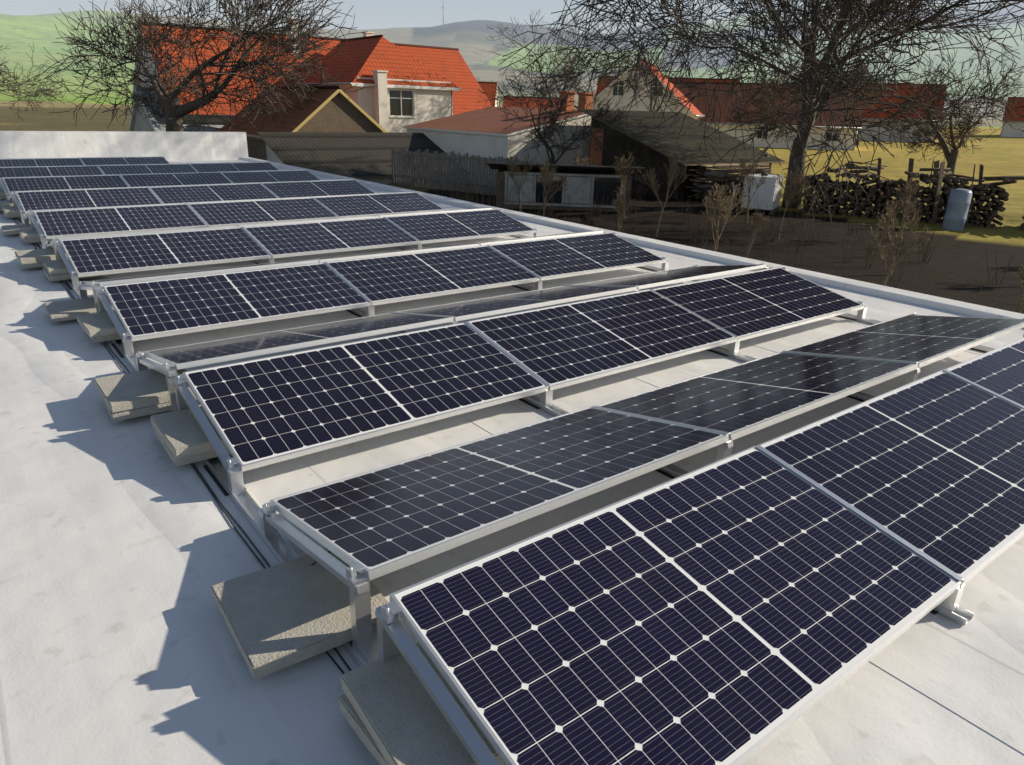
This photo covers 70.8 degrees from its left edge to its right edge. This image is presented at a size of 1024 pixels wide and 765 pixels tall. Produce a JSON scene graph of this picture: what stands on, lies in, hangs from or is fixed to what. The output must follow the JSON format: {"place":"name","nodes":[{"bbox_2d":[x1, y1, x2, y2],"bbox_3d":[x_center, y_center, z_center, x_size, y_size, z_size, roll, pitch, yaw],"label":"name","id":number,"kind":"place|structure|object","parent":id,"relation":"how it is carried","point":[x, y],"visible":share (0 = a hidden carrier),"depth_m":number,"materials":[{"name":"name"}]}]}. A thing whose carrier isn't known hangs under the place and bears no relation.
{"place":"outdoors","nodes":[
{"label":"outdoors","id":0,"kind":"place"},
{"bbox_2d":[134,45,231,130],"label":"house wall","id":1,"kind":"structure","parent":0,"point":[198,119],"depth_m":40.51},
{"bbox_2d":[129,23,491,131],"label":"house roof","id":2,"kind":"structure","parent":1,"relation":"on","point":[449,64],"depth_m":43.52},
{"bbox_2d":[341,77,450,132],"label":"house wall","id":3,"kind":"structure","parent":0,"point":[430,104],"depth_m":41.58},
{"bbox_2d":[371,70,388,131],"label":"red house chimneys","id":4,"kind":"object","parent":3,"relation":"attached to","point":[380,100],"visible":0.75,"depth_m":39.70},
{"bbox_2d":[302,34,460,114],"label":"roof","id":5,"kind":"structure","parent":3,"relation":"on","point":[368,54],"depth_m":41.58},
{"bbox_2d":[389,89,415,117],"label":"house wing windows","id":6,"kind":"structure","parent":3,"relation":"in","point":[401,103],"depth_m":41.16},
{"bbox_2d":[0,0,989,33],"label":"sky","id":7,"kind":"structure","parent":0,"point":[369,14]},
{"bbox_2d":[0,0,1023,313],"bbox_3d":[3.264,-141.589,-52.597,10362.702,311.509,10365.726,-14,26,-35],"label":"ground","id":8,"kind":"structure","parent":0,"point":[960,264],"depth_m":78.18,"materials":[{"name":"plant"}]},
{"bbox_2d":[0,45,69,120],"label":"village tree","id":9,"kind":"object","parent":8,"relation":"on","point":[38,91],"visible":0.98,"depth_m":61.94,"materials":[{"name":"brown plant"}]},
{"bbox_2d":[41,0,376,131],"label":"tree behind parapet","id":10,"kind":"object","parent":8,"relation":"on","point":[176,111],"visible":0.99,"depth_m":33.85,"materials":[{"name":"brown plant"}]},
{"bbox_2d":[216,85,386,139],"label":"gable roof","id":11,"kind":"structure","parent":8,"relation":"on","point":[294,120],"depth_m":34.18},
{"bbox_2d":[247,93,380,160],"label":"wall","id":12,"kind":"structure","parent":8,"relation":"on","point":[338,112],"depth_m":33.17,"materials":[{"name":"paint"}]},
{"bbox_2d":[266,144,457,183],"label":"outbuilding","id":13,"kind":"structure","parent":8,"relation":"on","point":[272,156],"depth_m":28.69,"materials":[{"name":"paint"}]},
{"bbox_2d":[257,132,468,177],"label":"low outbuilding roof","id":14,"kind":"structure","parent":13,"relation":"on","point":[358,154],"depth_m":29.26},
{"bbox_2d":[391,148,526,195],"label":"wooden fence pickets","id":15,"kind":"object","parent":8,"relation":"on","point":[475,170],"visible":0.83,"depth_m":27.00,"materials":[{"name":"brown wood"}]},
{"bbox_2d":[477,81,498,106],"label":"village house roof","id":16,"kind":"structure","parent":8,"relation":"on","point":[486,89],"depth_m":103.60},
{"bbox_2d":[407,116,590,181],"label":"white outbuilding","id":17,"kind":"structure","parent":8,"relation":"on","point":[492,146],"depth_m":29.95,"materials":[{"name":"paint"}]},
{"bbox_2d":[403,107,586,135],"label":"shed roof","id":18,"kind":"structure","parent":17,"relation":"on","point":[490,121],"depth_m":31.95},
{"bbox_2d":[0,131,1023,764],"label":"roof deck","id":19,"kind":"structure","parent":8,"relation":"on","point":[124,547],"depth_m":3.29,"materials":[{"name":"concrete"}]},
{"bbox_2d":[19,227,51,242],"bbox_3d":[-6.645,-2.107,10.256,0.595,0.127,0.596,-14,26,-35],"label":"ballast paver","id":20,"kind":"object","parent":19,"relation":"on","point":[28,235],"visible":0.48,"depth_m":9.97,"materials":[{"name":"concrete"}]},
{"bbox_2d":[15,247,67,268],"bbox_3d":[-5.692,-1.531,8.816,0.591,0.127,0.589,-14,26,-35],"label":"ballast paver","id":21,"kind":"object","parent":19,"relation":"on","point":[34,258],"visible":0.52,"depth_m":8.60,"materials":[{"name":"concrete"}]},
{"bbox_2d":[0,158,83,166],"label":"solar panel","id":22,"kind":"object","parent":19,"relation":"on","point":[40,162],"visible":0.69,"depth_m":18.69,"materials":[{"name":"blue"}]},
{"bbox_2d":[0,166,102,176],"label":"solar panel","id":23,"kind":"object","parent":19,"relation":"on","point":[45,171],"visible":0.73,"depth_m":16.63,"materials":[{"name":"blue"}]},
{"bbox_2d":[3,175,127,195],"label":"solar panel","id":24,"kind":"object","parent":19,"relation":"on","point":[57,183],"visible":0.83,"depth_m":14.59,"materials":[{"name":"blue"}]},
{"bbox_2d":[43,259,105,280],"bbox_3d":[-5.031,-1.312,8.294,0.585,0.124,0.598,-14,26,-35],"label":"ballast paver","id":25,"kind":"object","parent":19,"relation":"on","point":[55,270],"visible":0.38,"depth_m":8.03,"materials":[{"name":"concrete"}]},
{"bbox_2d":[44,296,114,321],"bbox_3d":[-4.091,-0.707,6.863,0.572,0.063,0.571,-14,26,-35],"label":"ballast paver","id":26,"kind":"object","parent":19,"relation":"on","point":[64,310],"visible":0.61,"depth_m":6.74,"materials":[{"name":"concrete"}]},
{"bbox_2d":[16,187,161,213],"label":"solar panel","id":27,"kind":"object","parent":19,"relation":"on","point":[54,199],"visible":0.93,"depth_m":12.57,"materials":[{"name":"blue"}]},
{"bbox_2d":[77,311,129,342],"bbox_3d":[-3.421,-0.513,6.319,0.606,0.124,0.606,-14,26,-35],"label":"ballast paver","id":28,"kind":"object","parent":19,"relation":"on","point":[98,327],"visible":0.37,"depth_m":6.07,"materials":[{"name":"concrete"}]},
{"bbox_2d":[34,204,207,238],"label":"solar panel","id":29,"kind":"object","parent":19,"relation":"on","point":[86,222],"visible":1,"depth_m":10.55,"materials":[{"name":"blue"}]},
{"bbox_2d":[81,157,169,164],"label":"solar panel","id":30,"kind":"object","parent":19,"relation":"on","point":[123,160],"visible":0.7,"depth_m":19.83,"materials":[{"name":"blue"}]},
{"bbox_2d":[94,369,199,421],"bbox_3d":[-2.455,0.058,4.898,0.580,0.130,0.575,-14,26,-35],"label":"ballast paver","id":31,"kind":"object","parent":19,"relation":"on","point":[125,396],"visible":0.64,"depth_m":4.71,"materials":[{"name":"concrete"}]},
{"bbox_2d":[99,164,196,174],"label":"solar panel","id":32,"kind":"object","parent":19,"relation":"on","point":[143,169],"visible":0.7,"depth_m":17.81,"materials":[{"name":"blue"}]},
{"bbox_2d":[5,186,350,673],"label":"string cables","id":33,"kind":"object","parent":19,"relation":"on","point":[328,654],"visible":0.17,"depth_m":3.60,"materials":[{"name":"black rubber"}]},
{"bbox_2d":[151,406,230,466],"bbox_3d":[-1.804,0.282,4.354,0.573,0.127,0.597,-14,26,-35],"label":"ballast paver","id":34,"kind":"object","parent":19,"relation":"on","point":[182,437],"visible":0.37,"depth_m":4.13,"materials":[{"name":"concrete"}]},
{"bbox_2d":[150,183,276,203],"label":"solar panel","id":35,"kind":"object","parent":19,"relation":"on","point":[186,194],"visible":0.91,"depth_m":13.79,"materials":[{"name":"blue"}]},
{"bbox_2d":[191,162,278,171],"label":"solar panel","id":36,"kind":"object","parent":19,"relation":"on","point":[225,167],"visible":0.74,"depth_m":19.04,"materials":[{"name":"blue"}]},
{"bbox_2d":[189,198,337,227],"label":"solar panel","id":37,"kind":"object","parent":19,"relation":"on","point":[220,214],"visible":1,"depth_m":11.77,"materials":[{"name":"blue"}]},
{"bbox_2d":[211,548,388,679],"bbox_3d":[-0.846,0.893,2.910,0.577,0.063,0.577,-14,26,-35],"label":"ballast paver","id":38,"kind":"object","parent":19,"relation":"on","point":[285,614],"visible":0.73,"depth_m":2.82,"materials":[{"name":"concrete"}]},
{"bbox_2d":[262,180,375,197],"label":"solar panel","id":39,"kind":"object","parent":19,"relation":"on","point":[312,188],"visible":0.91,"depth_m":15.01,"materials":[{"name":"blue"}]},
{"bbox_2d":[314,192,444,218],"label":"solar panel","id":40,"kind":"object","parent":19,"relation":"on","point":[353,206],"visible":0.99,"depth_m":12.98,"materials":[{"name":"blue"}]},
{"bbox_2d":[338,642,504,764],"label":"ballast paver","id":41,"kind":"object","parent":19,"relation":"on","point":[391,712],"visible":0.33,"depth_m":2.29,"materials":[{"name":"concrete"}]},
{"bbox_2d":[386,209,535,243],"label":"solar panel","id":42,"kind":"object","parent":19,"relation":"on","point":[442,227],"visible":1,"depth_m":11.00,"materials":[{"name":"blue"}]},
{"bbox_2d":[18,219,985,614],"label":"rail pads","id":43,"kind":"object","parent":19,"relation":"on","point":[224,491],"visible":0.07,"depth_m":5.18,"materials":[{"name":"black rubber"}]},
{"bbox_2d":[0,156,1023,764],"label":"mounting frame","id":44,"kind":"object","parent":19,"relation":"on","point":[272,526],"visible":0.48,"depth_m":3.61,"materials":[{"name":"metal"}]},
{"bbox_2d":[50,226,237,243],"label":"solar panel","id":45,"kind":"object","parent":44,"relation":"on","point":[92,236],"visible":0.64,"depth_m":9.05,"materials":[{"name":"white"}]},
{"bbox_2d":[60,227,270,276],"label":"solar panel","id":46,"kind":"object","parent":44,"relation":"on","point":[113,254],"visible":1,"depth_m":8.56,"materials":[{"name":"blue"}]},
{"bbox_2d":[121,172,230,186],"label":"solar panel","id":47,"kind":"object","parent":44,"relation":"on","point":[144,180],"visible":0.83,"depth_m":15.80,"materials":[{"name":"blue"}]},
{"bbox_2d":[85,260,317,285],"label":"solar panel","id":48,"kind":"object","parent":44,"relation":"on","point":[188,273],"visible":0.99,"depth_m":7.21,"materials":[{"name":"white"}]},
{"bbox_2d":[103,263,369,340],"bbox_3d":[-2.510,-0.799,6.693,2.090,0.037,1.065,-14,37,-35],"label":"solar panel","id":49,"kind":"object","parent":44,"relation":"on","point":[160,308],"visible":1,"depth_m":6.57,"materials":[{"name":"blue"}]},
{"bbox_2d":[222,170,320,182],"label":"solar panel","id":50,"kind":"object","parent":44,"relation":"on","point":[267,176],"visible":0.84,"depth_m":17.03,"materials":[{"name":"blue"}]},
{"bbox_2d":[144,313,453,369],"bbox_3d":[-1.619,-0.360,5.605,2.090,0.035,1.065,-14,14,-35],"label":"solar panel","id":51,"kind":"object","parent":44,"relation":"on","point":[203,353],"visible":1,"depth_m":5.39,"materials":[{"name":"white"}]},
{"bbox_2d":[239,216,378,226],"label":"solar panel","id":52,"kind":"object","parent":44,"relation":"on","point":[267,224],"visible":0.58,"depth_m":10.26,"materials":[{"name":"white"}]},
{"bbox_2d":[244,217,419,257],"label":"solar panel","id":53,"kind":"object","parent":44,"relation":"on","point":[290,240],"visible":1,"depth_m":9.78,"materials":[{"name":"blue"}]},
{"bbox_2d":[183,322,547,471],"bbox_3d":[-0.895,-0.003,4.721,2.090,0.036,1.065,-14,37,-35],"label":"solar panel","id":54,"kind":"object","parent":44,"relation":"on","point":[261,412],"visible":0.99,"depth_m":4.57,"materials":[{"name":"blue"}]},
{"bbox_2d":[308,244,478,262],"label":"solar panel","id":55,"kind":"object","parent":44,"relation":"on","point":[358,256],"visible":0.92,"depth_m":8.44,"materials":[{"name":"white"}]},
{"bbox_2d":[327,246,539,304],"bbox_3d":[-0.836,-1.210,7.902,2.090,0.037,1.065,-14,37,-35],"label":"solar panel","id":56,"kind":"object","parent":44,"relation":"on","point":[393,278],"visible":1,"depth_m":7.80,"materials":[{"name":"blue"}]},
{"bbox_2d":[270,407,728,580],"bbox_3d":[-0.006,0.437,3.632,2.090,0.037,1.065,-14,15,-35],"label":"solar panel","id":57,"kind":"object","parent":44,"relation":"on","point":[379,522],"visible":1,"depth_m":3.42,"materials":[{"name":"black"}]},
{"bbox_2d":[398,286,636,320],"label":"solar panel","id":58,"kind":"object","parent":44,"relation":"on","point":[475,308],"visible":0.96,"depth_m":6.64,"materials":[{"name":"white"}]},
{"bbox_2d":[448,231,601,245],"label":"solar panel","id":59,"kind":"object","parent":44,"relation":"on","point":[484,243],"visible":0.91,"depth_m":9.68,"materials":[{"name":"white"}]},
{"bbox_2d":[490,232,665,280],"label":"solar panel","id":60,"kind":"object","parent":44,"relation":"on","point":[553,258],"visible":1,"depth_m":9.02,"materials":[{"name":"blue"}]},
{"bbox_2d":[466,289,737,389],"bbox_3d":[0.784,-0.416,5.927,2.090,0.036,1.065,-14,37,-35],"label":"solar panel","id":61,"kind":"object","parent":44,"relation":"on","point":[561,346],"visible":1,"depth_m":5.81,"materials":[{"name":"blue"}]},
{"bbox_2d":[574,264,765,289],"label":"solar panel","id":62,"kind":"object","parent":44,"relation":"on","point":[660,278],"visible":0.98,"depth_m":7.88,"materials":[{"name":"white"}]},
{"bbox_2d":[389,446,961,764],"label":"solar panel","id":63,"kind":"object","parent":44,"relation":"on","point":[741,607],"visible":1,"depth_m":2.58,"materials":[{"name":"blue"}]},
{"bbox_2d":[598,352,917,440],"bbox_3d":[1.676,0.030,4.844,2.090,0.035,1.065,-14,14,-35],"label":"solar panel","id":64,"kind":"object","parent":44,"relation":"on","point":[742,399],"visible":0.99,"depth_m":4.69,"materials":[{"name":"blue"}]},
{"bbox_2d":[652,267,864,340],"bbox_3d":[2.464,-0.823,7.138,2.090,0.035,1.065,-14,37,-35],"label":"solar panel","id":65,"kind":"object","parent":44,"relation":"on","point":[746,305],"visible":0.97,"depth_m":7.04,"materials":[{"name":"blue"}]},
{"bbox_2d":[757,370,1023,585],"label":"solar panel","id":66,"kind":"object","parent":44,"relation":"on","point":[932,465],"visible":1,"depth_m":3.75,"materials":[{"name":"blue"}]},
{"bbox_2d":[785,315,1023,367],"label":"solar panel","id":67,"kind":"object","parent":44,"relation":"on","point":[923,340],"visible":0.98,"depth_m":5.93,"materials":[{"name":"blue"}]},
{"bbox_2d":[944,337,1023,405],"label":"solar panel","id":68,"kind":"object","parent":44,"relation":"on","point":[999,370],"visible":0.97,"depth_m":5.02,"materials":[{"name":"blue"}]},
{"bbox_2d":[506,151,539,211],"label":"garden sapling","id":69,"kind":"object","parent":8,"relation":"on","point":[514,169],"visible":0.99,"depth_m":20.85,"materials":[{"name":"brown plant"}]},
{"bbox_2d":[503,96,559,107],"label":"roof","id":70,"kind":"structure","parent":8,"relation":"on","point":[512,105],"depth_m":178.72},
{"bbox_2d":[478,39,628,163],"bbox_3d":[1.278,-9.278,25.649,6.474,5.334,3.323,-14,26,-35],"label":"tree","id":71,"kind":"object","parent":8,"relation":"on","point":[551,121],"visible":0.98,"depth_m":25.22,"materials":[{"name":"brown plant"}]},
{"bbox_2d":[539,154,567,216],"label":"garden sapling","id":72,"kind":"object","parent":8,"relation":"on","point":[546,170],"visible":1,"depth_m":18.77,"materials":[{"name":"brown plant"}]},
{"bbox_2d":[479,0,638,107],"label":"tree by house","id":73,"kind":"object","parent":8,"relation":"on","point":[559,46],"visible":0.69,"depth_m":42.05,"materials":[{"name":"brown plant"}]},
{"bbox_2d":[486,162,643,211],"bbox_3d":[1.641,-6.327,23.105,4.800,1.407,2.080,2,21,2],"label":"hutch cold frame","id":74,"kind":"object","parent":8,"relation":"on","point":[593,181],"visible":0.77,"depth_m":22.54,"materials":[{"name":"wood"}]},
{"bbox_2d":[529,43,635,108],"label":"village tree","id":75,"kind":"object","parent":8,"relation":"on","point":[575,83],"visible":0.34,"depth_m":74.65,"materials":[{"name":"brown plant"}]},
{"bbox_2d":[612,190,629,231],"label":"garden sapling","id":76,"kind":"object","parent":8,"relation":"on","point":[620,205],"visible":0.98,"depth_m":15.86,"materials":[{"name":"brown plant"}]},
{"bbox_2d":[613,151,635,220],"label":"garden sapling","id":77,"kind":"object","parent":8,"relation":"on","point":[620,164],"visible":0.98,"depth_m":20.30,"materials":[{"name":"brown plant"}]},
{"bbox_2d":[593,59,704,119],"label":"roof trim","id":78,"kind":"structure","parent":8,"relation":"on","point":[694,111],"depth_m":55.93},
{"bbox_2d":[635,150,688,236],"bbox_3d":[3.729,-4.661,17.977,1.231,2.162,0.897,-4,22,-15],"label":"garden sapling","id":79,"kind":"object","parent":8,"relation":"on","point":[671,169],"visible":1,"depth_m":17.86,"materials":[{"name":"brown plant"}]},
{"bbox_2d":[596,76,738,94],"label":"roof","id":80,"kind":"structure","parent":8,"relation":"on","point":[699,79],"depth_m":85.08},
{"bbox_2d":[605,7,743,111],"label":"tree by house","id":81,"kind":"object","parent":8,"relation":"on","point":[651,77],"visible":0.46,"depth_m":42.73,"materials":[{"name":"brown plant"}]},
{"bbox_2d":[589,128,769,165],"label":"shed piers","id":82,"kind":"structure","parent":8,"relation":"on","point":[594,156],"depth_m":29.30,"materials":[{"name":"brick"}]},
{"bbox_2d":[589,117,771,198],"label":"shed","id":83,"kind":"structure","parent":8,"relation":"on","point":[643,155],"depth_m":27.60,"materials":[{"name":"brown wood"}]},
{"bbox_2d":[580,109,784,165],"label":"shed roof","id":84,"kind":"structure","parent":83,"relation":"on","point":[641,127],"depth_m":28.92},
{"bbox_2d":[385,174,1020,307],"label":"dry garden weeds","id":85,"kind":"object","parent":8,"relation":"on","point":[704,228],"visible":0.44,"depth_m":17.93,"materials":[{"name":"brown"}]},
{"bbox_2d":[701,182,754,251],"bbox_3d":[3.827,-2.636,13.005,0.889,1.918,0.920,-14,26,-35],"label":"garden sapling","id":86,"kind":"object","parent":8,"relation":"on","point":[721,207],"visible":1,"depth_m":12.81,"materials":[{"name":"brown plant"}]},
{"bbox_2d":[686,163,771,197],"bbox_3d":[8.192,-7.616,27.147,4.029,1.140,1.200,-14,26,-35],"label":"plank stack","id":87,"kind":"object","parent":8,"relation":"on","point":[701,179],"visible":0.38,"depth_m":26.34,"materials":[{"name":"brown wood"}]},
{"bbox_2d":[736,153,765,223],"bbox_3d":[6.816,-5.582,20.830,0.968,2.027,0.888,4,21,6],"label":"garden sapling","id":88,"kind":"object","parent":8,"relation":"on","point":[748,174],"visible":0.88,"depth_m":20.70,"materials":[{"name":"brown plant"}]},
{"bbox_2d":[745,212,771,257],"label":"garden sapling","id":89,"kind":"object","parent":8,"relation":"on","point":[757,222],"visible":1,"depth_m":15.35,"materials":[{"name":"brown plant"}]},
{"bbox_2d":[499,0,1023,228],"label":"walnut tree","id":90,"kind":"object","parent":8,"relation":"on","point":[813,76],"visible":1,"depth_m":19.38,"materials":[{"name":"brown plant"}]},
{"bbox_2d":[740,173,783,214],"bbox_3d":[8.179,-6.211,23.601,1.020,1.200,1.220,12,23,25],"label":"ibc tank","id":91,"kind":"object","parent":8,"relation":"on","point":[767,194],"visible":0.66,"depth_m":23.13,"materials":[{"name":"white plastic"}]},
{"bbox_2d":[707,124,856,149],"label":"long white house","id":92,"kind":"structure","parent":8,"relation":"on","point":[779,144],"depth_m":66.44,"materials":[{"name":"paint"}]},
{"bbox_2d":[671,82,864,150],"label":"house roof","id":93,"kind":"structure","parent":92,"relation":"on","point":[702,108],"depth_m":67.75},
{"bbox_2d":[773,166,810,239],"bbox_3d":[6.910,-4.449,18.068,0.968,1.875,0.879,8,22,16],"label":"garden sapling","id":94,"kind":"object","parent":8,"relation":"on","point":[795,186],"visible":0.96,"depth_m":17.88,"materials":[{"name":"brown plant"}]},
{"bbox_2d":[725,48,871,142],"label":"village tree","id":95,"kind":"object","parent":8,"relation":"on","point":[771,111],"visible":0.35,"depth_m":45.77,"materials":[{"name":"brown plant"}]},
{"bbox_2d":[697,158,1023,229],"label":"wood pile","id":96,"kind":"object","parent":8,"relation":"on","point":[931,198],"visible":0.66,"depth_m":22.66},
{"bbox_2d":[835,57,891,144],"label":"village tree","id":97,"kind":"object","parent":8,"relation":"on","point":[870,86],"visible":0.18,"depth_m":70.01,"materials":[{"name":"brown plant"}]},
{"bbox_2d":[787,82,946,141],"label":"roof","id":98,"kind":"structure","parent":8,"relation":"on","point":[883,115],"depth_m":86.41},
{"bbox_2d":[859,120,935,142],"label":"village house","id":99,"kind":"structure","parent":8,"relation":"on","point":[866,137],"depth_m":86.32,"materials":[{"name":"white paint"}]},
{"bbox_2d":[866,207,930,285],"bbox_3d":[6.456,-2.108,12.195,1.040,1.654,0.479,9,22,19],"label":"garden sapling","id":100,"kind":"object","parent":8,"relation":"on","point":[897,242],"visible":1,"depth_m":12.08,"materials":[{"name":"brown plant"}]},
{"bbox_2d":[878,195,922,275],"bbox_3d":[7.651,-2.890,14.360,0.767,1.640,0.708,6,21,11],"label":"garden sapling","id":101,"kind":"object","parent":8,"relation":"on","point":[909,212],"visible":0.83,"depth_m":14.28,"materials":[{"name":"brown plant"}]},
{"bbox_2d":[892,172,922,238],"bbox_3d":[10.117,-4.435,18.428,0.707,1.773,0.970,0,21,-4],"label":"garden sapling","id":102,"kind":"object","parent":8,"relation":"on","point":[907,191],"visible":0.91,"depth_m":18.41,"materials":[{"name":"brown plant"}]},
{"bbox_2d":[881,32,1023,190],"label":"orchard tree","id":103,"kind":"object","parent":8,"relation":"on","point":[951,157],"visible":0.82,"depth_m":26.11,"materials":[{"name":"brown plant"}]},
{"bbox_2d":[942,188,971,230],"bbox_3d":[12.915,-5.023,20.918,0.600,1.150,0.585,-14,26,-35],"label":"barrel","id":104,"kind":"object","parent":8,"relation":"on","point":[957,208],"visible":1,"depth_m":20.73,"materials":[{"name":"plastic"}]},
{"bbox_2d":[1000,97,1023,135],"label":"roof","id":105,"kind":"structure","parent":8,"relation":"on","point":[1020,119],"depth_m":122.21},
{"bbox_2d":[1000,122,1023,136],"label":"village house","id":106,"kind":"structure","parent":8,"relation":"on","point":[1008,130],"depth_m":122.03,"materials":[{"name":"white paint"}]},
{"bbox_2d":[558,91,595,111],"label":"white outbuilding chimneys","id":107,"kind":"object","parent":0,"point":[581,102],"visible":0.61,"depth_m":30.94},
{"bbox_2d":[593,63,697,119],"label":"house wall","id":108,"kind":"structure","parent":0,"point":[626,100],"depth_m":54.95,"materials":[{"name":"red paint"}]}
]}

